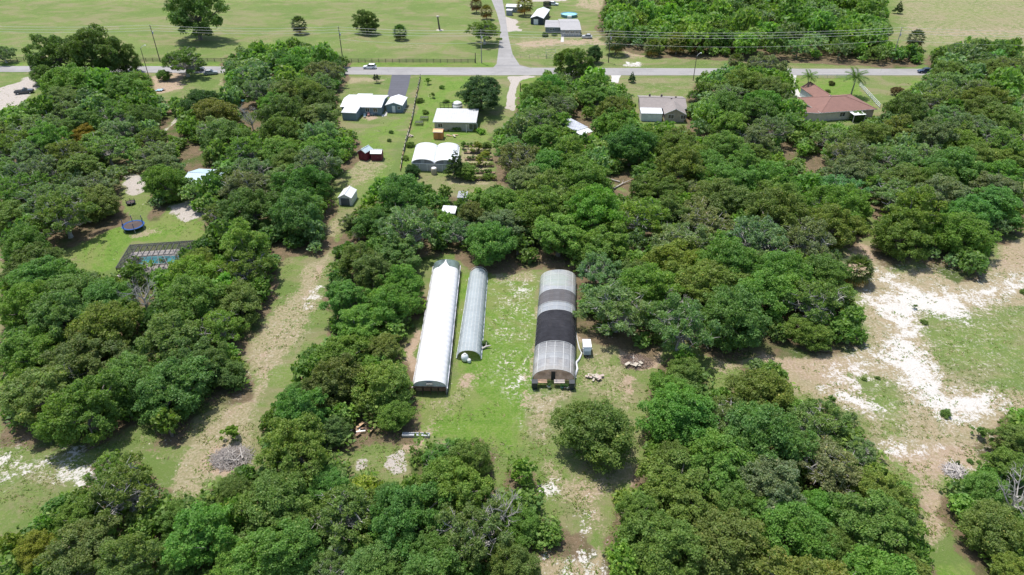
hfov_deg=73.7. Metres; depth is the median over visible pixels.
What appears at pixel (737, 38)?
overhead wire
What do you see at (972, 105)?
oak tree
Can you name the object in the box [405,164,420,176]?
oak tree
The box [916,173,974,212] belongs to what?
oak tree
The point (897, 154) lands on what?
oak tree
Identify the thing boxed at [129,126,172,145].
oak tree
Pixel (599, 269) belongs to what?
oak tree
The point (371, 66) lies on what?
moving car
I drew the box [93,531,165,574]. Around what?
oak tree
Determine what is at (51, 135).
oak tree
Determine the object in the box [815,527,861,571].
oak tree
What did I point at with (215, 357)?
oak tree
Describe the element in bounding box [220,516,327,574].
oak tree
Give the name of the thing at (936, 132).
oak tree
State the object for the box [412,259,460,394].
tunnel greenhouse
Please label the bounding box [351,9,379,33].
oak tree
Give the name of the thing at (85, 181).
oak tree
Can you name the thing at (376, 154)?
barn shed
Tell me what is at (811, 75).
palm tree
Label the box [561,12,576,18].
round pool
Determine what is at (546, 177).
oak tree
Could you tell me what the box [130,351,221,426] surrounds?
oak tree
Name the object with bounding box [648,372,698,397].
oak tree
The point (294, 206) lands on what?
oak tree
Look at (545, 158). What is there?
oak tree
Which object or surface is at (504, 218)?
oak tree
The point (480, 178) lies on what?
planting bed
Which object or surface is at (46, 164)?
oak tree
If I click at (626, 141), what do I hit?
oak tree
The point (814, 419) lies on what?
oak tree
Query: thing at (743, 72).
oak tree
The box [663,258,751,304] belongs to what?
oak tree
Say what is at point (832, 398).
shrub
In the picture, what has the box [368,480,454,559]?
oak tree
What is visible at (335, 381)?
oak tree
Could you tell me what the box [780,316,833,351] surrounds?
oak tree
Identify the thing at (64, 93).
oak tree
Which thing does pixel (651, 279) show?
oak tree
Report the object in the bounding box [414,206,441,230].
oak tree
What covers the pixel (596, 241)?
oak tree
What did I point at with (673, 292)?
dead tree
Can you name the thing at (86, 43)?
oak tree
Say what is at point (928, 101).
oak tree
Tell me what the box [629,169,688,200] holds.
oak tree
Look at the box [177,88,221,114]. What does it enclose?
oak tree
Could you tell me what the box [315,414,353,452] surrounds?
oak tree
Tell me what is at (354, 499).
oak tree
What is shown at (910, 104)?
oak tree
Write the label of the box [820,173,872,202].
oak tree
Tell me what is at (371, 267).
oak tree
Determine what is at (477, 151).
planting bed
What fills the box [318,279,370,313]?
oak tree
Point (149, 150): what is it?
oak tree
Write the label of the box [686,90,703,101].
oak tree
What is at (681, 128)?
oak tree
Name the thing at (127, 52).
oak tree
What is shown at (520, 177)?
oak tree
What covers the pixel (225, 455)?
brush pile
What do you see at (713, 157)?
oak tree
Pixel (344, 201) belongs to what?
door
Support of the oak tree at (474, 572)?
on the ground
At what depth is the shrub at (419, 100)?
208.56 m
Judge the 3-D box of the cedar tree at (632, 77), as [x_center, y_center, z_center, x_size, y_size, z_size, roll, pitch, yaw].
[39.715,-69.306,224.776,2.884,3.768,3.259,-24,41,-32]
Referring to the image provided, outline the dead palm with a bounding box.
[436,15,442,30]
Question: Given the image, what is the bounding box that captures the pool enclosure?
[115,240,193,276]
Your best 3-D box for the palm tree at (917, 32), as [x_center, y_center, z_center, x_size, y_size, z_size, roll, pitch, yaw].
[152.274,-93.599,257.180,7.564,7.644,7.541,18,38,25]
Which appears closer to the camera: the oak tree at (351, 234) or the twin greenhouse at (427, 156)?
the oak tree at (351, 234)
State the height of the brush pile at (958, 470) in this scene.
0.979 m
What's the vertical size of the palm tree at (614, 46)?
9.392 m
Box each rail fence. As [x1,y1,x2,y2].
[0,57,474,62]
[859,82,880,107]
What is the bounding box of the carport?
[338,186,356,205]
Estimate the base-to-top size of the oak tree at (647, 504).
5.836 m
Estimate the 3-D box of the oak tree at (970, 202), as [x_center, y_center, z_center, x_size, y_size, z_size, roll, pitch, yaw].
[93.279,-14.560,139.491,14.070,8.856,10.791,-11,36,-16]
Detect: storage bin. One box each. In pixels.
[532,379,537,389]
[569,379,574,389]
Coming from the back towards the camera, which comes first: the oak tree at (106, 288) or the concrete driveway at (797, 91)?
the concrete driveway at (797, 91)
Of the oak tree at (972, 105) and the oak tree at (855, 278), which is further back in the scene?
the oak tree at (972, 105)
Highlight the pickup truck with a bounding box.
[14,87,33,94]
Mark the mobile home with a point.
(511, 6)
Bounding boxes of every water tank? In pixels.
[431,167,436,174]
[452,101,462,108]
[461,353,468,361]
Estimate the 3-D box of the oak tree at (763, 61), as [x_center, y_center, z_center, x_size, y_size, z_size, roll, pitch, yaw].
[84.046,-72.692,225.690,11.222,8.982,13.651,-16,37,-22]
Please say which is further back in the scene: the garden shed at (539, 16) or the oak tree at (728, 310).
the garden shed at (539, 16)
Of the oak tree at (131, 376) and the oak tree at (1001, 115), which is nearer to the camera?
the oak tree at (131, 376)
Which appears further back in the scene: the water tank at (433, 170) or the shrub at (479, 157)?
the shrub at (479, 157)
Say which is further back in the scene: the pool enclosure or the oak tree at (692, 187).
the oak tree at (692, 187)
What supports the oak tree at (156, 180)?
on the ground
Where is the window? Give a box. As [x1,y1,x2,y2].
[469,124,476,129]
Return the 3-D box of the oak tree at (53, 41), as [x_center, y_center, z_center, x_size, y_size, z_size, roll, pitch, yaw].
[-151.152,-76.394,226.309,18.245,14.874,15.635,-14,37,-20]
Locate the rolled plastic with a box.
[575,333,581,378]
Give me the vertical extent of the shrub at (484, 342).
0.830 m
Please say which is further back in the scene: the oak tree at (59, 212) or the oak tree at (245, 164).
the oak tree at (245, 164)
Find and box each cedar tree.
[443,150,465,177]
[628,72,636,82]
[892,0,903,13]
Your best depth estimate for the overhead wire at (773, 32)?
238.60 m
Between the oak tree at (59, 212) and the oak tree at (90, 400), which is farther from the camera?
the oak tree at (59, 212)
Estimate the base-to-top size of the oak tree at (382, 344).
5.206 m
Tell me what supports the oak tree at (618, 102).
on the ground
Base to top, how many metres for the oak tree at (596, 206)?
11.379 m
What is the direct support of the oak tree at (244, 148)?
on the ground
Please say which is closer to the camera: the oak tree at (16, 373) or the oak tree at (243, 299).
the oak tree at (16, 373)
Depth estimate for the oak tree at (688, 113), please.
197.12 m
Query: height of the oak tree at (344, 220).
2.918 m
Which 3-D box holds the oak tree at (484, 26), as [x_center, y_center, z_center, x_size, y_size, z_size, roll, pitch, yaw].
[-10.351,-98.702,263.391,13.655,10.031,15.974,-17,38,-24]
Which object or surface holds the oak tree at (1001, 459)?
on the ground
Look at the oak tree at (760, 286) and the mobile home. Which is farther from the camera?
the mobile home
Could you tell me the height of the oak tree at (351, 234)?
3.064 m
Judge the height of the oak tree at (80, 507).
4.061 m
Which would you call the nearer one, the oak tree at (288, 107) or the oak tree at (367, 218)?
the oak tree at (367, 218)
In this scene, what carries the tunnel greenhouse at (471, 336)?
on the ground
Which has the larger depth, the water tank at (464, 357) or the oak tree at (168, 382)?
the water tank at (464, 357)
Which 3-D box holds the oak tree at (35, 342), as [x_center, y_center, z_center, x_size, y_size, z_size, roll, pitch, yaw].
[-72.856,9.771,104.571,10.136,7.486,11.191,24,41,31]
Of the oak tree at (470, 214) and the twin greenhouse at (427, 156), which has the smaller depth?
the oak tree at (470, 214)
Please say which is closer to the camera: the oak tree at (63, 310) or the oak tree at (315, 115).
the oak tree at (63, 310)
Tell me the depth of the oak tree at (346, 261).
124.60 m
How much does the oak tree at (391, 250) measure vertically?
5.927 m
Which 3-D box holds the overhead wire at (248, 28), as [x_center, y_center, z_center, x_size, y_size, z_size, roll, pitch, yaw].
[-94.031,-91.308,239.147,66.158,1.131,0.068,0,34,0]
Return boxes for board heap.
[585,373,603,380]
[625,361,648,366]
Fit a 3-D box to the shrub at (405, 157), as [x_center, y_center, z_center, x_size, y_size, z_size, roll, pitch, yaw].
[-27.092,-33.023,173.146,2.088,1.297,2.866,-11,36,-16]
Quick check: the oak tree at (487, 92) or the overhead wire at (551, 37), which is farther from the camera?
the overhead wire at (551, 37)
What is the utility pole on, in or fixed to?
on the ground
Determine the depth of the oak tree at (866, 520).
76.74 m
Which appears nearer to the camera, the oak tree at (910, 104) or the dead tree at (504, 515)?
the dead tree at (504, 515)
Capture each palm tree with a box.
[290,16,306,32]
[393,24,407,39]
[469,0,482,12]
[479,4,492,19]
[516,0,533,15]
[604,29,627,54]
[643,37,660,55]
[666,32,686,53]
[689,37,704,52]
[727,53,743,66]
[800,69,818,81]
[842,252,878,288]
[843,67,868,94]
[905,28,925,46]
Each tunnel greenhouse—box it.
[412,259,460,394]
[456,267,487,358]
[531,270,575,387]
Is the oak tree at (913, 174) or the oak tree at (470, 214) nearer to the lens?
the oak tree at (470, 214)
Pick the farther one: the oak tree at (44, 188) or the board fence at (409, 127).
the board fence at (409, 127)
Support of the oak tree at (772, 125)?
on the ground
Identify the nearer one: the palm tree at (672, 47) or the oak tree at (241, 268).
the oak tree at (241, 268)
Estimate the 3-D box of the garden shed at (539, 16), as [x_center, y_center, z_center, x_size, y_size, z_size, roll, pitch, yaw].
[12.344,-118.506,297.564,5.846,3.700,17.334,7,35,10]
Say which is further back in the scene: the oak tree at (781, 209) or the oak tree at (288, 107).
the oak tree at (288, 107)
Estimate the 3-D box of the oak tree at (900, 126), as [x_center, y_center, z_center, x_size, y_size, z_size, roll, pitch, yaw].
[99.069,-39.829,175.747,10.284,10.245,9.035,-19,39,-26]
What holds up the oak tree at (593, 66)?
on the ground
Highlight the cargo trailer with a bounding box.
[581,339,591,358]
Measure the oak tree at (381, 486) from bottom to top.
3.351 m
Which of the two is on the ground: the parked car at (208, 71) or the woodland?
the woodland
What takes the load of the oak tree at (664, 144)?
on the ground
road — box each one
[0,66,954,74]
[492,0,529,67]
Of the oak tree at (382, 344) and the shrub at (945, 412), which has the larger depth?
the oak tree at (382, 344)
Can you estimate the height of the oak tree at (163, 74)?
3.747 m
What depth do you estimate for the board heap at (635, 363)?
106.60 m
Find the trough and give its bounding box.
[402,432,429,437]
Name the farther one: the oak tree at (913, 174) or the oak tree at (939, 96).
the oak tree at (939, 96)
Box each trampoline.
[121,215,144,232]
[125,198,135,205]
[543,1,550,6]
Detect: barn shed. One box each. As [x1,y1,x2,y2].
[357,145,372,160]
[370,149,383,160]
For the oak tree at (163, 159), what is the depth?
157.10 m
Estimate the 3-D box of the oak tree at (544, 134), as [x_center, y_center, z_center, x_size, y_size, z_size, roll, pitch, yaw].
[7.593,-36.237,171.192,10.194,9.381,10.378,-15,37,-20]
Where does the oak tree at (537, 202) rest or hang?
on the ground
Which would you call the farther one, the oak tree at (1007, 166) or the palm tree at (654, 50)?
the palm tree at (654, 50)
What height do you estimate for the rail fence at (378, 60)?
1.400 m
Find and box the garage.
[385,94,407,112]
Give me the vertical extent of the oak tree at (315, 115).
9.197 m
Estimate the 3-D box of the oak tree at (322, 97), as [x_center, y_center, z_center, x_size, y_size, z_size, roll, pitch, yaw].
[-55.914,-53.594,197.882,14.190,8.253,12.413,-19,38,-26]
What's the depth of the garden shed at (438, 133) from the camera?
183.88 m
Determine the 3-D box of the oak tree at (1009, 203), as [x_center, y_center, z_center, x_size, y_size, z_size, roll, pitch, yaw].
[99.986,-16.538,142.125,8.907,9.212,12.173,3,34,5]
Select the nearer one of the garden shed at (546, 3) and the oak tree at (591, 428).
the oak tree at (591, 428)
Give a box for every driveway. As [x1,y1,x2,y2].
[388,75,410,96]
[790,75,800,96]
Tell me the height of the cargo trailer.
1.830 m
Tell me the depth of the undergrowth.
86.47 m
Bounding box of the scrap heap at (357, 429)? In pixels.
[350,421,373,435]
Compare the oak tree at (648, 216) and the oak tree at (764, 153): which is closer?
the oak tree at (648, 216)
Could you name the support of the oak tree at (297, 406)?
on the ground
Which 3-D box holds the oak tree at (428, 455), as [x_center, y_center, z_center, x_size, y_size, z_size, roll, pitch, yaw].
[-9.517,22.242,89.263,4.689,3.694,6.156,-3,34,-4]
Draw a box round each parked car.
[203,69,217,74]
[582,33,591,38]
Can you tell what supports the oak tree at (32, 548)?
on the ground
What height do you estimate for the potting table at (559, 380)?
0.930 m
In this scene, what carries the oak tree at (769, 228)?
on the ground
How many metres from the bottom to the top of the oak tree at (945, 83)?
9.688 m
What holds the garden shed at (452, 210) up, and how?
on the ground
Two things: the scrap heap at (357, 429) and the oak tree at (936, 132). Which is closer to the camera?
the scrap heap at (357, 429)
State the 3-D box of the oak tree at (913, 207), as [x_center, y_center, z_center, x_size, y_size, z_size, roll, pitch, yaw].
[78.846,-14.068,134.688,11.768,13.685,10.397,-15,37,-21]
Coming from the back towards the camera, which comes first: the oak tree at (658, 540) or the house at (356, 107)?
the house at (356, 107)
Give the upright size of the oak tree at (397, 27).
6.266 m
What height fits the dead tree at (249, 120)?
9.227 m
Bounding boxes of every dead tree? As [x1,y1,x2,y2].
[117,274,158,310]
[239,105,258,130]
[483,487,523,527]
[665,288,688,302]
[998,462,1023,516]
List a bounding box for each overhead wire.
[38,30,149,32]
[150,30,335,33]
[154,25,323,28]
[345,27,466,30]
[481,35,609,37]
[610,33,891,38]
[611,40,891,46]
[622,27,902,32]
[631,30,897,35]
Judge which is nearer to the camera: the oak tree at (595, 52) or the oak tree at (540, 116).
the oak tree at (540, 116)
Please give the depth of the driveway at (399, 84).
222.93 m
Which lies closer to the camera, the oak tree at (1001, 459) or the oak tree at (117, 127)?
the oak tree at (1001, 459)
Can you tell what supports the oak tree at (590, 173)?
on the ground
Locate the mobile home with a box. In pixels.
[506,4,522,12]
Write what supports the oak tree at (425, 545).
on the ground
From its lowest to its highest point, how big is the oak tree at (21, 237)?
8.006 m
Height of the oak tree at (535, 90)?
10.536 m
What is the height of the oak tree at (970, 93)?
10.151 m
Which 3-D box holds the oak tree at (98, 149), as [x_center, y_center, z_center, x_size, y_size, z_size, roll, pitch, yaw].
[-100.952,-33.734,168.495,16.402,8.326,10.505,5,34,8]
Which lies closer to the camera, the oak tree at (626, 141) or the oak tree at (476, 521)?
the oak tree at (476, 521)
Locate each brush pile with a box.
[208,444,255,472]
[618,353,653,370]
[938,459,968,478]
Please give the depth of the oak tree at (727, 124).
174.88 m
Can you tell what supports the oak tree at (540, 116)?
on the ground
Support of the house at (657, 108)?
on the ground
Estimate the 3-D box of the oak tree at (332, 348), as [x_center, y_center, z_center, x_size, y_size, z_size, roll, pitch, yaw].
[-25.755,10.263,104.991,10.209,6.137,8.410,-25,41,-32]
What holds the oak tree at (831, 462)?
on the ground
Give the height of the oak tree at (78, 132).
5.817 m
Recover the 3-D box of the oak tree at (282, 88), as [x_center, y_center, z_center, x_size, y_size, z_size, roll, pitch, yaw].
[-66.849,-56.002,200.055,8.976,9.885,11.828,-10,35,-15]
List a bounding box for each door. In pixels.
[340,198,349,205]
[551,371,555,379]
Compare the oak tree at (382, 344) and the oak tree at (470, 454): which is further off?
the oak tree at (382, 344)
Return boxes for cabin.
[561,118,592,136]
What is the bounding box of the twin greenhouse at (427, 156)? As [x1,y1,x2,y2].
[411,142,459,171]
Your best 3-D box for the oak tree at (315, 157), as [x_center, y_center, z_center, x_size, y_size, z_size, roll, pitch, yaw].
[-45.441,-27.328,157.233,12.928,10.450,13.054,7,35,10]
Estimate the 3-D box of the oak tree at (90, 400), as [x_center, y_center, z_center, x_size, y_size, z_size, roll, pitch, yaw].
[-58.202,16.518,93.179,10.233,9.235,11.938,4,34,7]
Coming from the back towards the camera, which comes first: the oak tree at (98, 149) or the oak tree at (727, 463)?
the oak tree at (98, 149)
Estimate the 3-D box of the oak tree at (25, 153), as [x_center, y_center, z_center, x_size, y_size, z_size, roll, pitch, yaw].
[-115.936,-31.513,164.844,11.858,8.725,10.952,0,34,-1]
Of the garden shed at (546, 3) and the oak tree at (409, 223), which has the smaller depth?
the oak tree at (409, 223)
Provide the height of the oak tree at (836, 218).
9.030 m
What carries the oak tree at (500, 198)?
on the ground
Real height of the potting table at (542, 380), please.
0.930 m
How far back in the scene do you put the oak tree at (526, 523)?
79.33 m
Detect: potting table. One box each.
[538,379,546,386]
[554,379,564,386]
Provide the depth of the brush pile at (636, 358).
107.47 m
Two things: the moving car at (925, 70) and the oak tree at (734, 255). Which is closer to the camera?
the oak tree at (734, 255)
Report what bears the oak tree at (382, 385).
on the ground
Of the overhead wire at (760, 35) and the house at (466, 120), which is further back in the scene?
the overhead wire at (760, 35)
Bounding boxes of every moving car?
[363,63,376,68]
[917,67,930,72]
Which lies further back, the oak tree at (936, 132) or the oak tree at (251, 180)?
the oak tree at (936, 132)
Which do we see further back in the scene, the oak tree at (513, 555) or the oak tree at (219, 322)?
the oak tree at (219, 322)
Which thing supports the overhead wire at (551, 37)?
attached to the utility pole
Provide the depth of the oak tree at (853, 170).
153.65 m
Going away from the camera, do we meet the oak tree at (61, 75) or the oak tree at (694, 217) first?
the oak tree at (694, 217)
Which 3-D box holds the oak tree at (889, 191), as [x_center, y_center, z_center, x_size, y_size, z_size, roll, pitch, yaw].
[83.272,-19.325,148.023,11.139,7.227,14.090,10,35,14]
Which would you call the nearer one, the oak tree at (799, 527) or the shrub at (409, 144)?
the oak tree at (799, 527)
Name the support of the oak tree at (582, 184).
on the ground
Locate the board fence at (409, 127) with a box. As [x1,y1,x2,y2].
[400,75,420,170]
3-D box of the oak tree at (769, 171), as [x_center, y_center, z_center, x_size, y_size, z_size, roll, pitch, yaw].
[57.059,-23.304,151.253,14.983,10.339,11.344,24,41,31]
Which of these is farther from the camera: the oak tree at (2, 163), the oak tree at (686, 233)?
the oak tree at (2, 163)
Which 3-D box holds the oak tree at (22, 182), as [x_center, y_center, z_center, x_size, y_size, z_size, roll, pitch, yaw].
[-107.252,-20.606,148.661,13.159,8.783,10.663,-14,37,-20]
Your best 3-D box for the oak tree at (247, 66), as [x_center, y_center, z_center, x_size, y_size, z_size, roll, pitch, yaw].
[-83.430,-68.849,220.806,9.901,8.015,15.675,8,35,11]
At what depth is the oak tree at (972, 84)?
204.65 m
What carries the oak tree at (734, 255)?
on the ground
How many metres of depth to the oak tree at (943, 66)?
219.89 m
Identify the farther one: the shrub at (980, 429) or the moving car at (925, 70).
the moving car at (925, 70)
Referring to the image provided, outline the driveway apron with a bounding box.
[611,75,620,82]
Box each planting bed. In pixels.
[464,149,490,153]
[465,155,492,160]
[467,176,496,180]
[469,162,493,166]
[474,169,494,173]
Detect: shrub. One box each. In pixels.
[218,424,238,440]
[372,74,380,82]
[401,155,408,160]
[405,142,415,147]
[415,97,424,102]
[469,141,482,150]
[475,154,486,163]
[476,128,485,134]
[480,150,489,155]
[482,141,492,147]
[482,172,494,180]
[482,340,489,345]
[824,395,836,402]
[920,319,928,324]
[940,408,952,418]
[967,458,973,464]
[970,426,987,437]
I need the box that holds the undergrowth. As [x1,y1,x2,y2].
[0,3,1023,574]
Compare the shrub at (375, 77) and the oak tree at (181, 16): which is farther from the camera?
the oak tree at (181, 16)
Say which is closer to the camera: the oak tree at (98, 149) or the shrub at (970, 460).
the shrub at (970, 460)
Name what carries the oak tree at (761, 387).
on the ground
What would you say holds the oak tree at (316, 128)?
on the ground
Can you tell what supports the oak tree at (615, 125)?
on the ground
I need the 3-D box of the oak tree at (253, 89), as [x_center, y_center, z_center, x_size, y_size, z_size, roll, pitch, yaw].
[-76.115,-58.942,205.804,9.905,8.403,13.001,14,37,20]
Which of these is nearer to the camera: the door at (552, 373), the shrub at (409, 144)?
the door at (552, 373)
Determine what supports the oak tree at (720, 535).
on the ground
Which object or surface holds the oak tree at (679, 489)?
on the ground
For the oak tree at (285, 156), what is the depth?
158.79 m
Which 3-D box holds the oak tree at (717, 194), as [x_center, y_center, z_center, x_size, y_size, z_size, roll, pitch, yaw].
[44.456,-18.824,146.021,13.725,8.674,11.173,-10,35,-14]
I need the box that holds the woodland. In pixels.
[0,0,1023,574]
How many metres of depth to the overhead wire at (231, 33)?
240.19 m
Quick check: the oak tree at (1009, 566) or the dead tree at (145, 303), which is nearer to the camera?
the oak tree at (1009, 566)
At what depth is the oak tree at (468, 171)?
161.75 m
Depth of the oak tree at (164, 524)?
80.08 m
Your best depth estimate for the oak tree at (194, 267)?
119.40 m
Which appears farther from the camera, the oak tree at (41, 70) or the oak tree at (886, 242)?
the oak tree at (41, 70)
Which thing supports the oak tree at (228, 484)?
on the ground
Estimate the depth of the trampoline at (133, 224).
142.76 m
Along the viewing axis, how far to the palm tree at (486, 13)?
296.48 m
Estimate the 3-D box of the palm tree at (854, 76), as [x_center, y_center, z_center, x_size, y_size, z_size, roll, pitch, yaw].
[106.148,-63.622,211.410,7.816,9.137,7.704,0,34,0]
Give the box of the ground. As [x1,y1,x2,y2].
[0,0,1023,574]
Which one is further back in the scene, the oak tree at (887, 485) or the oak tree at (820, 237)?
the oak tree at (820, 237)
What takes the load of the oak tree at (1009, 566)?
on the ground
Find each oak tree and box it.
[0,46,16,62]
[0,129,34,160]
[0,160,21,175]
[0,171,50,201]
[0,199,34,232]
[0,222,51,261]
[0,241,65,281]
[0,279,58,326]
[0,323,67,372]
[0,363,69,423]
[3,153,62,179]
[3,254,82,296]
[5,110,62,144]
[5,367,41,391]
[6,139,51,163]
[10,528,60,574]
[13,181,84,215]
[21,33,85,70]
[22,288,87,342]
[25,119,73,153]
[26,190,100,238]
[27,65,54,83]
[28,367,134,448]
[32,514,122,574]
[36,62,95,93]
[37,272,97,304]
[38,331,133,384]
[39,139,91,171]
[42,85,77,107]
[50,100,84,118]
[52,492,105,537]
[54,22,124,71]
[56,153,105,177]
[59,106,99,131]
[64,300,143,355]
[65,170,117,201]
[69,123,95,142]
[77,184,120,222]
[78,132,133,164]
[81,276,133,311]
[81,456,123,486]
[84,450,158,523]
[92,96,130,121]
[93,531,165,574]
[95,115,146,140]
[101,72,156,100]
[104,43,143,72]
[105,350,160,413]
[123,103,161,135]
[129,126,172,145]
[130,140,176,164]
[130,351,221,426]
[133,309,201,359]
[136,154,184,178]
[137,164,188,203]
[152,499,184,539]
[155,69,172,80]
[156,273,227,325]
[158,335,229,384]
[158,563,195,574]
[160,500,240,570]
[161,46,206,76]
[162,0,230,39]
[162,254,224,293]
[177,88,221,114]
[177,246,218,275]
[190,308,250,343]
[192,97,239,123]
[194,115,236,137]
[198,119,251,155]
[201,200,241,222]
[207,359,245,389]
[209,537,258,574]
[211,243,279,285]
[213,279,262,324]
[214,471,252,504]
[215,187,286,230]
[218,169,273,199]
[218,216,270,263]
[220,136,268,165]
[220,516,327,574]
[223,157,275,176]
[231,461,314,531]
[232,60,272,80]
[237,78,276,102]
[249,92,307,123]
[254,409,331,480]
[256,135,301,160]
[257,112,307,143]
[258,88,290,114]
[261,164,292,192]
[266,187,325,237]
[267,79,297,99]
[270,147,302,169]
[270,163,333,199]
[274,53,311,73]
[274,386,330,435]
[279,381,306,400]
[290,145,343,174]
[292,76,326,109]
[294,103,341,125]
[295,120,338,141]
[296,86,341,110]
[298,133,344,164]
[299,352,370,408]
[301,483,382,547]
[302,60,344,79]
[305,72,337,88]
[306,464,349,504]
[308,542,350,574]
[311,334,373,369]
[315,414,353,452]
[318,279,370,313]
[336,303,386,344]
[337,213,356,226]
[337,241,377,275]
[340,539,410,574]
[346,229,366,239]
[346,359,415,412]
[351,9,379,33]
[351,252,392,290]
[352,206,396,239]
[361,332,400,361]
[364,282,421,325]
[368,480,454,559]
[369,480,398,508]
[374,172,425,219]
[374,236,421,271]
[375,205,440,249]
[375,263,424,298]
[375,399,416,431]
[398,545,473,574]
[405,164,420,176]
[409,530,459,571]
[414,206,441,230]
[418,456,495,516]
[421,437,454,468]
[426,498,514,569]
[439,217,476,244]
[444,437,492,477]
[453,560,490,574]
[455,74,501,111]
[455,162,478,180]
[457,200,484,223]
[464,20,501,44]
[464,220,517,265]
[472,186,525,218]
[477,208,528,236]
[486,540,541,574]
[493,136,531,160]
[497,141,539,171]
[502,504,542,549]
[507,165,541,195]
[510,102,562,131]
[512,184,577,232]
[520,80,569,107]
[521,124,560,153]
[523,168,568,211]
[528,148,570,181]
[532,212,586,257]
[536,74,567,101]
[542,93,574,116]
[547,398,637,474]
[552,48,595,76]
[554,134,593,169]
[555,156,611,193]
[562,182,628,235]
[566,179,600,218]
[572,278,662,336]
[575,220,630,267]
[576,63,595,75]
[576,251,621,285]
[577,86,622,112]
[586,45,602,62]
[592,106,635,135]
[594,95,631,125]
[600,123,659,165]
[607,197,676,233]
[614,490,658,534]
[616,257,646,281]
[616,261,687,313]
[618,503,709,574]
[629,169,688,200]
[633,381,720,446]
[634,448,720,524]
[636,126,661,155]
[640,238,700,280]
[644,291,724,352]
[648,192,690,223]
[648,221,715,259]
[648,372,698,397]
[653,133,708,164]
[654,143,709,185]
[658,439,695,473]
[659,125,699,154]
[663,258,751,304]
[666,356,703,384]
[677,179,699,199]
[678,504,773,574]
[679,195,734,241]
[681,426,759,499]
[685,106,694,116]
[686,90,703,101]
[690,178,748,218]
[694,236,766,277]
[696,149,730,178]
[696,162,755,201]
[698,283,772,353]
[701,129,751,158]
[706,394,749,431]
[707,89,745,115]
[709,82,751,99]
[709,479,766,531]
[710,110,747,137]
[722,368,793,415]
[723,67,764,97]
[723,399,819,470]
[725,145,767,171]
[726,215,794,253]
[733,160,802,196]
[734,125,776,152]
[736,143,771,167]
[736,267,799,326]
[737,96,778,125]
[738,454,806,512]
[742,186,818,241]
[743,89,786,116]
[745,51,788,70]
[748,112,793,142]
[748,249,815,294]
[749,493,841,564]
[751,75,790,101]
[755,175,806,217]
[755,545,849,574]
[776,216,836,259]
[780,279,857,323]
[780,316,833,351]
[784,435,869,496]
[785,398,852,448]
[787,210,802,224]
[797,252,853,297]
[799,487,842,527]
[802,203,872,248]
[803,182,873,218]
[810,125,853,145]
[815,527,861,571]
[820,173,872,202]
[821,137,877,164]
[823,155,878,187]
[825,488,929,553]
[837,433,876,467]
[841,121,894,149]
[841,543,918,574]
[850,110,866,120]
[850,468,918,515]
[862,162,892,180]
[868,144,923,167]
[868,208,936,262]
[869,177,922,209]
[880,162,927,189]
[882,89,927,122]
[883,113,918,144]
[885,544,932,574]
[886,184,948,245]
[890,86,904,94]
[898,92,934,113]
[909,141,954,164]
[912,114,960,150]
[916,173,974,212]
[919,162,960,184]
[920,145,986,185]
[921,71,967,88]
[922,84,961,111]
[923,79,963,99]
[927,211,1002,252]
[930,59,967,77]
[931,104,970,120]
[939,193,1005,230]
[944,128,990,147]
[947,112,997,140]
[953,498,1023,556]
[954,141,1002,174]
[959,79,997,98]
[959,95,998,121]
[961,86,1016,105]
[961,470,1010,506]
[968,170,1022,198]
[971,183,1022,223]
[973,101,1023,134]
[974,126,1022,148]
[977,59,1010,80]
[978,158,1023,185]
[979,445,1023,484]
[984,423,1023,453]
[985,56,1023,75]
[989,551,1023,574]
[993,148,1023,167]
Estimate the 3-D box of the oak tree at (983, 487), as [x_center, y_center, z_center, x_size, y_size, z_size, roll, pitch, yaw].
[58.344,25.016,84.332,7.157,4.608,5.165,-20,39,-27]
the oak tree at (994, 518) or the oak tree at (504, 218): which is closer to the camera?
the oak tree at (994, 518)
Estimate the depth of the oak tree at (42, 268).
119.56 m
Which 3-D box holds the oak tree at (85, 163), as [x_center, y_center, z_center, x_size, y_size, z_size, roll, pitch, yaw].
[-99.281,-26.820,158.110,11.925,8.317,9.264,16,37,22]
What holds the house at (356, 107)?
on the ground
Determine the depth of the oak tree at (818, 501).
80.80 m
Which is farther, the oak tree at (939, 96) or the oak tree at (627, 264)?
the oak tree at (939, 96)
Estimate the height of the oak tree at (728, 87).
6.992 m
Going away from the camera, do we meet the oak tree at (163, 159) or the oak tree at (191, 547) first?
the oak tree at (191, 547)
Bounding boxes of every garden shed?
[433,129,443,139]
[442,205,456,214]
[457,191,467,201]
[506,9,512,15]
[530,7,549,24]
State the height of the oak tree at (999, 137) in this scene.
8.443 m
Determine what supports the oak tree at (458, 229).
on the ground
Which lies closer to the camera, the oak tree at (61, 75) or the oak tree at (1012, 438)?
the oak tree at (1012, 438)
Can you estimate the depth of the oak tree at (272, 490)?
79.87 m
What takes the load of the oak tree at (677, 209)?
on the ground
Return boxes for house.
[185,169,223,194]
[340,93,388,119]
[433,108,478,131]
[545,19,580,36]
[637,94,686,121]
[797,81,876,122]
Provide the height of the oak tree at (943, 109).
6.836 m
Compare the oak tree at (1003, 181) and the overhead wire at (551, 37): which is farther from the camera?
the overhead wire at (551, 37)
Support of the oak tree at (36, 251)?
on the ground
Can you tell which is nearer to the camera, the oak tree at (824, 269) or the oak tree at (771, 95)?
the oak tree at (824, 269)
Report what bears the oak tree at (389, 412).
on the ground
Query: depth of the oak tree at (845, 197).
140.97 m

